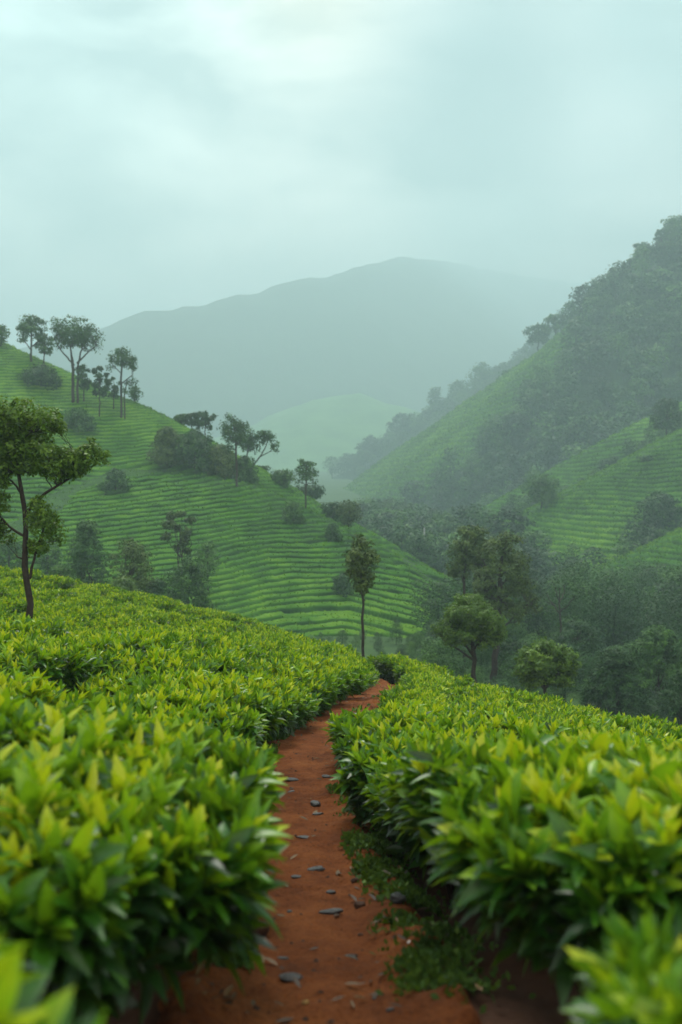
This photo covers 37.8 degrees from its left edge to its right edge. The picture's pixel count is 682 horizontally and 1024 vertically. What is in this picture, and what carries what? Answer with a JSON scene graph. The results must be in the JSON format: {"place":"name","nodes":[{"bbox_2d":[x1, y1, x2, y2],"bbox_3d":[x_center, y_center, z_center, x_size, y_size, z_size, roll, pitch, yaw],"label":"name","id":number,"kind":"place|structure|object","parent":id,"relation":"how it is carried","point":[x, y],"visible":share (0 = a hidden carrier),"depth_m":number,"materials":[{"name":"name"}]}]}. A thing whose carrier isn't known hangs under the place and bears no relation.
{"place":"outdoors","nodes":[
{"label":"outdoors","id":0,"kind":"place"},
{"bbox_2d":[0,468,451,612],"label":"hill","id":1,"kind":"structure","parent":0,"point":[67,490],"depth_m":114.06,"materials":[{"name":"plant"}]},
{"bbox_2d":[0,538,30,569],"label":"tree","id":2,"kind":"object","parent":1,"relation":"on","point":[3,561],"visible":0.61,"depth_m":94.89,"materials":[{"name":"green plant"}]},
{"bbox_2d":[15,314,47,361],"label":"tree","id":3,"kind":"object","parent":1,"relation":"on","point":[30,322],"visible":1,"depth_m":143.76,"materials":[{"name":"green plant"}]},
{"bbox_2d":[15,362,62,390],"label":"shrub","id":4,"kind":"object","parent":1,"relation":"on","point":[41,373],"visible":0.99,"depth_m":136.16,"materials":[{"name":"green plant"}]},
{"bbox_2d":[35,541,65,573],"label":"tree","id":5,"kind":"object","parent":1,"relation":"on","point":[47,562],"visible":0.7,"depth_m":97.78,"materials":[{"name":"green plant"}]},
{"bbox_2d":[47,314,104,402],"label":"tree","id":6,"kind":"object","parent":1,"relation":"on","point":[78,337],"visible":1,"depth_m":133.32,"materials":[{"name":"green plant"}]},
{"bbox_2d":[60,407,97,434],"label":"shrub","id":7,"kind":"object","parent":1,"relation":"on","point":[76,417],"visible":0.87,"depth_m":126.61,"materials":[{"name":"green plant"}]},
{"bbox_2d":[75,364,91,401],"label":"tree","id":8,"kind":"object","parent":1,"relation":"on","point":[85,383],"visible":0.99,"depth_m":134.54,"materials":[{"name":"green plant"}]},
{"bbox_2d":[90,366,110,416],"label":"tree","id":9,"kind":"object","parent":1,"relation":"on","point":[101,392],"visible":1,"depth_m":131.97,"materials":[{"name":"green plant"}]},
{"bbox_2d":[96,468,132,494],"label":"shrub","id":10,"kind":"object","parent":1,"relation":"on","point":[113,477],"visible":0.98,"depth_m":114.48,"materials":[{"name":"green plant"}]},
{"bbox_2d":[105,346,138,418],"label":"tree","id":11,"kind":"object","parent":1,"relation":"on","point":[122,353],"visible":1,"depth_m":132.74,"materials":[{"name":"green plant"}]},
{"bbox_2d":[146,425,187,467],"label":"shrub","id":12,"kind":"object","parent":1,"relation":"on","point":[165,444],"visible":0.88,"depth_m":122.54,"materials":[{"name":"green plant"}]},
{"bbox_2d":[170,428,221,473],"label":"shrub","id":13,"kind":"object","parent":1,"relation":"on","point":[196,440],"visible":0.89,"depth_m":122.54,"materials":[{"name":"green plant"}]},
{"bbox_2d":[193,411,218,435],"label":"tree","id":14,"kind":"object","parent":1,"relation":"on","point":[206,420],"visible":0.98,"depth_m":139.81,"materials":[{"name":"green plant"}]},
{"bbox_2d":[191,540,223,590],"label":"tree","id":15,"kind":"object","parent":1,"relation":"on","point":[207,559],"visible":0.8,"depth_m":94.67,"materials":[{"name":"green plant"}]},
{"bbox_2d":[202,443,242,478],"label":"shrub","id":16,"kind":"object","parent":1,"relation":"on","point":[225,459],"visible":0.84,"depth_m":122.73,"materials":[{"name":"green plant"}]},
{"bbox_2d":[216,413,249,486],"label":"tree","id":17,"kind":"object","parent":1,"relation":"on","point":[240,436],"visible":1,"depth_m":117.55,"materials":[{"name":"green plant"}]},
{"bbox_2d":[230,455,259,486],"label":"shrub","id":18,"kind":"object","parent":1,"relation":"on","point":[247,469],"visible":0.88,"depth_m":123.38,"materials":[{"name":"green plant"}]},
{"bbox_2d":[234,426,260,455],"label":"tree","id":19,"kind":"object","parent":1,"relation":"on","point":[249,446],"visible":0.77,"depth_m":127.01,"materials":[{"name":"green plant"}]},
{"bbox_2d":[253,430,279,464],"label":"tree","id":20,"kind":"object","parent":1,"relation":"on","point":[263,436],"visible":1,"depth_m":127.25,"materials":[{"name":"green plant"}]},
{"bbox_2d":[0,341,552,646],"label":"tea rows","id":21,"kind":"object","parent":1,"relation":"on","point":[274,568],"visible":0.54,"depth_m":108.34,"materials":[{"name":"green plant"}]},
{"bbox_2d":[270,468,296,486],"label":"tree","id":22,"kind":"object","parent":1,"relation":"on","point":[285,477],"visible":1,"depth_m":130.22,"materials":[{"name":"green plant"}]},
{"bbox_2d":[281,500,306,524],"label":"shrub","id":23,"kind":"object","parent":1,"relation":"on","point":[294,507],"visible":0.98,"depth_m":110.94,"materials":[{"name":"green plant"}]},
{"bbox_2d":[293,458,318,508],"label":"tree","id":24,"kind":"object","parent":1,"relation":"on","point":[307,472],"visible":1,"depth_m":118.98,"materials":[{"name":"green plant"}]},
{"bbox_2d":[331,573,353,597],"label":"shrub","id":25,"kind":"object","parent":1,"relation":"on","point":[339,581],"visible":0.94,"depth_m":97.76,"materials":[{"name":"green plant"}]},
{"bbox_2d":[328,500,363,527],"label":"tree","id":26,"kind":"object","parent":1,"relation":"on","point":[347,517],"visible":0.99,"depth_m":121.38,"materials":[{"name":"green plant"}]},
{"bbox_2d":[19,257,590,438],"bbox_3d":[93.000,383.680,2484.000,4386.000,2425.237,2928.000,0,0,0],"label":"mountain","id":27,"kind":"structure","parent":0,"point":[408,332],"depth_m":1669.59,"materials":[{"name":"plant"}]},
{"bbox_2d":[35,823,589,1023],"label":"hillside","id":28,"kind":"structure","parent":0,"point":[541,1007],"depth_m":3.39,"materials":[{"name":"plant"}]},
{"bbox_2d":[0,685,80,748],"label":"tea bush","id":29,"kind":"object","parent":28,"relation":"on","point":[8,708],"visible":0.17,"depth_m":3.89,"materials":[{"name":"green plant"}]},
{"bbox_2d":[0,924,106,1023],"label":"tea bush","id":30,"kind":"object","parent":28,"relation":"on","point":[20,993],"visible":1,"depth_m":1.26,"materials":[{"name":"green plant"}]},
{"bbox_2d":[0,667,107,715],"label":"tea bush","id":31,"kind":"object","parent":28,"relation":"on","point":[17,684],"visible":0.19,"depth_m":6.83,"materials":[{"name":"green plant"}]},
{"bbox_2d":[0,396,111,618],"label":"tree","id":32,"kind":"object","parent":28,"relation":"on","point":[21,439],"visible":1,"depth_m":18.78,"materials":[{"name":"green plant"}]},
{"bbox_2d":[0,699,288,894],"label":"tea bush","id":33,"kind":"object","parent":28,"relation":"on","point":[121,735],"visible":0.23,"depth_m":3.74,"materials":[{"name":"green plant"}]},
{"bbox_2d":[0,735,293,1023],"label":"tea bush","id":34,"kind":"object","parent":28,"relation":"on","point":[116,878],"visible":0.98,"depth_m":2.51,"materials":[{"name":"green plant"}]},
{"bbox_2d":[36,696,283,816],"bbox_3d":[-1.032,1.458,4.749,1.447,1.079,1.427,10,-14,0],"label":"tea bush","id":35,"kind":"object","parent":28,"relation":"on","point":[104,708],"visible":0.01,"depth_m":4.78,"materials":[{"name":"green plant"}]},
{"bbox_2d":[0,565,335,706],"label":"tea field","id":36,"kind":"structure","parent":28,"relation":"on","point":[108,640],"depth_m":14.16,"materials":[{"name":"plant"}]},
{"bbox_2d":[107,678,271,746],"bbox_3d":[-1.186,1.780,7.389,1.273,1.006,1.318,9,-2,0],"label":"tea bush","id":37,"kind":"object","parent":28,"relation":"on","point":[211,707],"visible":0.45,"depth_m":7.27,"materials":[{"name":"green plant"}]},
{"bbox_2d":[133,710,261,750],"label":"tea bush","id":38,"kind":"object","parent":28,"relation":"on","point":[245,741],"depth_m":6.62,"materials":[{"name":"green plant"}]},
{"bbox_2d":[128,667,286,745],"bbox_3d":[-1.245,1.850,8.385,1.329,1.070,1.394,0,0,39],"label":"tea bush","id":39,"kind":"object","parent":28,"relation":"on","point":[260,701],"visible":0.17,"depth_m":8.31,"materials":[{"name":"green plant"}]},
{"bbox_2d":[197,669,299,742],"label":"tea bush","id":40,"kind":"object","parent":28,"relation":"on","point":[287,698],"visible":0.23,"depth_m":10.10,"materials":[{"name":"green plant"}]},
{"bbox_2d":[220,668,322,729],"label":"tea bush","id":41,"kind":"object","parent":28,"relation":"on","point":[309,703],"visible":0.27,"depth_m":10.98,"materials":[{"name":"green plant"}]},
{"bbox_2d":[233,656,342,716],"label":"tea bush","id":42,"kind":"object","parent":28,"relation":"on","point":[328,689],"visible":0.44,"depth_m":11.96,"materials":[{"name":"green plant"}]},
{"bbox_2d":[263,650,359,705],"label":"tea bush","id":43,"kind":"object","parent":28,"relation":"on","point":[344,680],"visible":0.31,"depth_m":12.98,"materials":[{"name":"green plant"}]},
{"bbox_2d":[283,649,369,700],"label":"tea bush","id":44,"kind":"object","parent":28,"relation":"on","point":[354,672],"visible":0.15,"depth_m":14.02,"materials":[{"name":"green plant"}]},
{"bbox_2d":[165,687,493,1021],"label":"stones","id":45,"kind":"object","parent":28,"relation":"on","point":[228,990],"visible":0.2,"depth_m":3.51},
{"bbox_2d":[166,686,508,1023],"bbox_3d":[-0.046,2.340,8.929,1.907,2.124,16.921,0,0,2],"label":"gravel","id":46,"kind":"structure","parent":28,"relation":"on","point":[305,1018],"depth_m":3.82,"materials":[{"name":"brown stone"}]},
{"bbox_2d":[342,532,380,656],"bbox_3d":[0.868,5.198,42.125,1.684,8.710,2.428,0,0,0],"label":"tree","id":47,"kind":"object","parent":28,"relation":"on","point":[358,560],"visible":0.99,"depth_m":41.60,"materials":[{"name":"green plant"}]},
{"bbox_2d":[192,694,535,1013],"bbox_3d":[-0.504,2.255,9.123,2.410,1.571,12.156,0,0,0],"label":"moss","id":48,"kind":"object","parent":28,"relation":"on","point":[421,963],"visible":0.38,"depth_m":3.85,"materials":[{"name":"green plant"}]},
{"bbox_2d":[321,698,476,744],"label":"tea bush","id":49,"kind":"object","parent":28,"relation":"on","point":[388,708],"visible":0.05,"depth_m":8.60,"materials":[{"name":"green plant"}]},
{"bbox_2d":[376,651,427,684],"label":"tea bush","id":50,"kind":"object","parent":28,"relation":"on","point":[382,660],"visible":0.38,"depth_m":23.53,"materials":[{"name":"green plant"}]},
{"bbox_2d":[325,703,490,769],"bbox_3d":[0.557,2.007,7.690,1.340,1.023,1.278,0,0,35],"label":"tea bush","id":51,"kind":"object","parent":28,"relation":"on","point":[369,727],"visible":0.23,"depth_m":7.61,"materials":[{"name":"green plant"}]},
{"bbox_2d":[386,657,433,683],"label":"tea bush","id":52,"kind":"object","parent":28,"relation":"on","point":[394,661],"visible":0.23,"depth_m":22.79,"materials":[{"name":"green plant"}]},
{"bbox_2d":[376,690,448,710],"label":"tea bush","id":53,"kind":"object","parent":28,"relation":"on","point":[404,699],"visible":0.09,"depth_m":13.27,"materials":[{"name":"green plant"}]},
{"bbox_2d":[359,741,469,901],"bbox_3d":[0.686,1.851,5.814,1.319,1.027,1.253,0,0,-39],"label":"tea bush","id":54,"kind":"object","parent":28,"relation":"on","point":[382,812],"visible":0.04,"depth_m":5.68,"materials":[{"name":"green plant"}]},
{"bbox_2d":[379,684,454,708],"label":"tea bush","id":55,"kind":"object","parent":28,"relation":"on","point":[416,694],"visible":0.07,"depth_m":14.08,"materials":[{"name":"green plant"}]},
{"bbox_2d":[392,662,445,684],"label":"tea bush","id":56,"kind":"object","parent":28,"relation":"on","point":[402,669],"visible":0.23,"depth_m":21.68,"materials":[{"name":"green plant"}]},
{"bbox_2d":[330,720,518,869],"bbox_3d":[0.665,1.990,6.661,1.419,1.098,1.353,0,0,30],"label":"tea bush","id":57,"kind":"object","parent":28,"relation":"on","point":[357,765],"visible":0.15,"depth_m":6.56,"materials":[{"name":"green plant"}]},
{"bbox_2d":[394,680,468,702],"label":"tea bush","id":58,"kind":"object","parent":28,"relation":"on","point":[436,687],"visible":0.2,"depth_m":16.86,"materials":[{"name":"green plant"}]},
{"bbox_2d":[399,674,468,695],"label":"tea bush","id":59,"kind":"object","parent":28,"relation":"on","point":[407,680],"visible":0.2,"depth_m":17.76,"materials":[{"name":"green plant"}]},
{"bbox_2d":[375,735,557,913],"bbox_3d":[0.838,1.567,4.869,1.238,1.059,1.330,0,0,-43],"label":"tea bush","id":60,"kind":"object","parent":28,"relation":"on","point":[390,800],"visible":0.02,"depth_m":4.83,"materials":[{"name":"green plant"}]},
{"bbox_2d":[437,713,589,742],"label":"tea bush","id":61,"kind":"object","parent":28,"relation":"on","point":[495,728],"visible":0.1,"depth_m":7.52,"materials":[{"name":"green plant"}]},
{"bbox_2d":[383,722,681,953],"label":"tea bush","id":62,"kind":"object","parent":28,"relation":"on","point":[440,765],"visible":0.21,"depth_m":3.84,"materials":[{"name":"green plant"}]},
{"bbox_2d":[417,739,681,1009],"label":"tea bush","id":63,"kind":"object","parent":28,"relation":"on","point":[546,861],"visible":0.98,"depth_m":2.59,"materials":[{"name":"green plant"}]},
{"bbox_2d":[426,662,681,745],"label":"tea field","id":64,"kind":"structure","parent":28,"relation":"on","point":[492,700],"depth_m":14.61,"materials":[{"name":"plant"}]},
{"bbox_2d":[559,903,681,1023],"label":"tea bush","id":65,"kind":"object","parent":28,"relation":"on","point":[637,979],"visible":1,"depth_m":1.63,"materials":[{"name":"green plant"}]},
{"bbox_2d":[609,736,681,760],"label":"tea bush","id":66,"kind":"object","parent":28,"relation":"on","point":[659,744],"visible":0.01,"depth_m":4.17,"materials":[{"name":"green plant"}]},
{"bbox_2d":[661,666,681,725],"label":"tree","id":67,"kind":"object","parent":28,"relation":"on","point":[675,709],"visible":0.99,"depth_m":46.01,"materials":[{"name":"green plant"}]},
{"bbox_2d":[213,393,423,471],"bbox_3d":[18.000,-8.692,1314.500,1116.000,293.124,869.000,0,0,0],"label":"hill","id":68,"kind":"structure","parent":0,"point":[318,431],"depth_m":1156.06,"materials":[{"name":"plant"}]},
{"bbox_2d":[158,679,481,1023],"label":"path","id":69,"kind":"structure","parent":0,"point":[351,921],"depth_m":4.09,"materials":[{"name":"red soil"}]},
{"bbox_2d":[0,0,681,348],"label":"sky","id":70,"kind":"structure","parent":0,"point":[156,155],"materials":[{"name":"white"}]},
{"bbox_2d":[331,436,415,479],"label":"hill","id":71,"kind":"structure","parent":0,"point":[349,475],"depth_m":771.48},
{"bbox_2d":[322,315,575,478],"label":"wood","id":72,"kind":"object","parent":71,"relation":"on","point":[387,444],"visible":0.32,"depth_m":775.32,"materials":[{"name":"green plant"}]},
{"bbox_2d":[464,362,494,387],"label":"tree","id":73,"kind":"object","parent":71,"relation":"on","point":[477,370],"visible":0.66,"depth_m":790.77,"materials":[{"name":"green plant"}]},
{"bbox_2d":[269,472,667,715],"bbox_3d":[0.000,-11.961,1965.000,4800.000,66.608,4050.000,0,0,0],"label":"ground","id":74,"kind":"structure","parent":0,"point":[335,491],"depth_m":90.52,"materials":[{"name":"green plant"}]},
{"bbox_2d":[64,518,112,584],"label":"tree","id":75,"kind":"object","parent":74,"relation":"on","point":[87,532],"visible":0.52,"depth_m":75.58,"materials":[{"name":"green plant"}]},
{"bbox_2d":[109,574,139,591],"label":"shrub","id":76,"kind":"object","parent":74,"relation":"on","point":[126,583],"visible":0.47,"depth_m":65.56,"materials":[{"name":"green plant"}]},
{"bbox_2d":[104,537,155,593],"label":"tree","id":77,"kind":"object","parent":74,"relation":"on","point":[131,552],"visible":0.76,"depth_m":69.55,"materials":[{"name":"green plant"}]},
{"bbox_2d":[145,576,176,598],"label":"shrub","id":78,"kind":"object","parent":74,"relation":"on","point":[158,588],"visible":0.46,"depth_m":71.64,"materials":[{"name":"green plant"}]},
{"bbox_2d":[160,510,196,590],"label":"tree","id":79,"kind":"object","parent":74,"relation":"on","point":[184,539],"visible":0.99,"depth_m":83.79,"materials":[{"name":"green plant"}]},
{"bbox_2d":[161,555,218,609],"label":"tree","id":80,"kind":"object","parent":74,"relation":"on","point":[196,573],"visible":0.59,"depth_m":73.50,"materials":[{"name":"green plant"}]},
{"bbox_2d":[405,532,435,566],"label":"tree","id":81,"kind":"object","parent":74,"relation":"on","point":[418,545],"visible":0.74,"depth_m":159.16,"materials":[{"name":"green plant"}]},
{"bbox_2d":[351,496,552,589],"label":"wood","id":82,"kind":"object","parent":74,"relation":"on","point":[387,519],"visible":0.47,"depth_m":191.51,"materials":[{"name":"green plant"}]},
{"bbox_2d":[444,525,483,676],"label":"tree","id":83,"kind":"object","parent":74,"relation":"on","point":[466,552],"visible":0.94,"depth_m":69.67,"materials":[{"name":"green plant"}]},
{"bbox_2d":[468,524,498,594],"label":"tree","id":84,"kind":"object","parent":74,"relation":"on","point":[481,532],"visible":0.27,"depth_m":71.07,"materials":[{"name":"green plant"}]},
{"bbox_2d":[286,615,681,726],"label":"undergrowth","id":85,"kind":"object","parent":74,"relation":"on","point":[434,647],"visible":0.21,"depth_m":62.80,"materials":[{"name":"green plant"}]},
{"bbox_2d":[471,530,542,685],"bbox_3d":[10.460,6.420,63.979,4.572,10.499,5.084,0,0,36],"label":"tree","id":86,"kind":"object","parent":74,"relation":"on","point":[497,594],"visible":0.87,"depth_m":63.39,"materials":[{"name":"green plant"}]},
{"bbox_2d":[497,637,528,682],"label":"tree","id":87,"kind":"object","parent":74,"relation":"on","point":[513,646],"visible":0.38,"depth_m":65.66,"materials":[{"name":"green plant"}]},
{"bbox_2d":[424,503,652,579],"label":"wood","id":88,"kind":"object","parent":74,"relation":"on","point":[470,518],"visible":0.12,"depth_m":179.66,"materials":[{"name":"green plant"}]},
{"bbox_2d":[405,557,681,681],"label":"wood","id":89,"kind":"object","parent":74,"relation":"on","point":[591,603],"visible":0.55,"depth_m":88.06,"materials":[{"name":"green plant"}]},
{"bbox_2d":[549,618,604,681],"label":"tree","id":90,"kind":"object","parent":74,"relation":"on","point":[574,640],"visible":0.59,"depth_m":71.52,"materials":[{"name":"green plant"}]},
{"bbox_2d":[579,647,649,717],"bbox_3d":[14.308,10.249,52.043,3.743,6.546,3.815,0,0,27],"label":"tree","id":91,"kind":"object","parent":74,"relation":"on","point":[617,666],"visible":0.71,"depth_m":51.38,"materials":[{"name":"green plant"}]},
{"bbox_2d":[627,624,681,719],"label":"tree","id":92,"kind":"object","parent":74,"relation":"on","point":[659,643],"visible":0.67,"depth_m":59.29,"materials":[{"name":"green plant"}]},
{"bbox_2d":[430,593,507,682],"bbox_3d":[5.115,7.152,40.045,3.044,7.861,3.498,0,0,0],"label":"tree","id":93,"kind":"object","parent":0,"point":[467,617],"visible":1,"depth_m":39.34,"materials":[{"name":"green plant"}]},
{"bbox_2d":[511,637,581,693],"bbox_3d":[7.795,8.296,38.321,2.610,7.003,3.178,0,0,0],"label":"tree","id":94,"kind":"object","parent":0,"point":[536,661],"visible":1,"depth_m":37.52,"materials":[{"name":"green plant"}]},
{"bbox_2d":[418,238,681,515],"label":"hill","id":95,"kind":"structure","parent":0,"point":[612,368],"depth_m":370.26,"materials":[{"name":"plant"}]},
{"bbox_2d":[343,312,592,503],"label":"tea rows","id":96,"kind":"object","parent":95,"relation":"on","point":[418,457],"visible":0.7,"depth_m":435.64,"materials":[{"name":"green plant"}]},
{"bbox_2d":[522,322,550,350],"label":"tree","id":97,"kind":"object","parent":95,"relation":"on","point":[538,335],"visible":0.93,"depth_m":480.80,"materials":[{"name":"green plant"}]},
{"bbox_2d":[398,215,681,516],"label":"wood","id":98,"kind":"object","parent":95,"relation":"on","point":[639,365],"visible":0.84,"depth_m":367.19,"materials":[{"name":"green plant"}]},
{"bbox_2d":[541,313,567,335],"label":"tree","id":99,"kind":"object","parent":95,"relation":"on","point":[560,322],"visible":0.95,"depth_m":471.94,"materials":[{"name":"green plant"}]},
{"bbox_2d":[660,215,681,242],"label":"tree","id":100,"kind":"object","parent":95,"relation":"on","point":[672,225],"visible":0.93,"depth_m":440.27,"materials":[{"name":"green plant"}]},
{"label":"hill","id":101,"kind":"structure","parent":0,"visible":0},
{"bbox_2d":[525,473,559,507],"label":"tree","id":102,"kind":"object","parent":101,"relation":"on","point":[541,491],"visible":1,"depth_m":198.54,"materials":[{"name":"green plant"}]},
{"bbox_2d":[492,428,681,572],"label":"tea rows","id":103,"kind":"object","parent":101,"relation":"on","point":[591,511],"visible":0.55,"depth_m":192.70,"materials":[{"name":"green plant"}]},
{"bbox_2d":[616,489,681,547],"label":"wood","id":104,"kind":"object","parent":101,"relation":"on","point":[655,506],"visible":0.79,"depth_m":176.39,"materials":[{"name":"green plant"}]},
{"bbox_2d":[646,397,681,434],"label":"tree","id":105,"kind":"object","parent":101,"relation":"on","point":[668,423],"visible":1,"depth_m":231.19,"materials":[{"name":"green plant"}]},
{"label":"hill","id":106,"kind":"structure","parent":0,"visible":0},
{"bbox_2d":[539,527,681,637],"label":"tea rows","id":107,"kind":"object","parent":106,"relation":"on","point":[666,549],"visible":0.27,"depth_m":147.55,"materials":[{"name":"green plant"}]},
{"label":"hill","id":108,"kind":"structure","parent":0,"visible":0},
{"bbox_2d":[475,402,681,522],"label":"tea rows","id":109,"kind":"object","parent":108,"relation":"on","point":[572,470],"visible":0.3,"depth_m":258.21,"materials":[{"name":"green plant"}]},
{"bbox_2d":[498,412,681,519],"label":"wood","id":110,"kind":"object","parent":108,"relation":"on","point":[524,498],"visible":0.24,"depth_m":246.67,"materials":[{"name":"green plant"}]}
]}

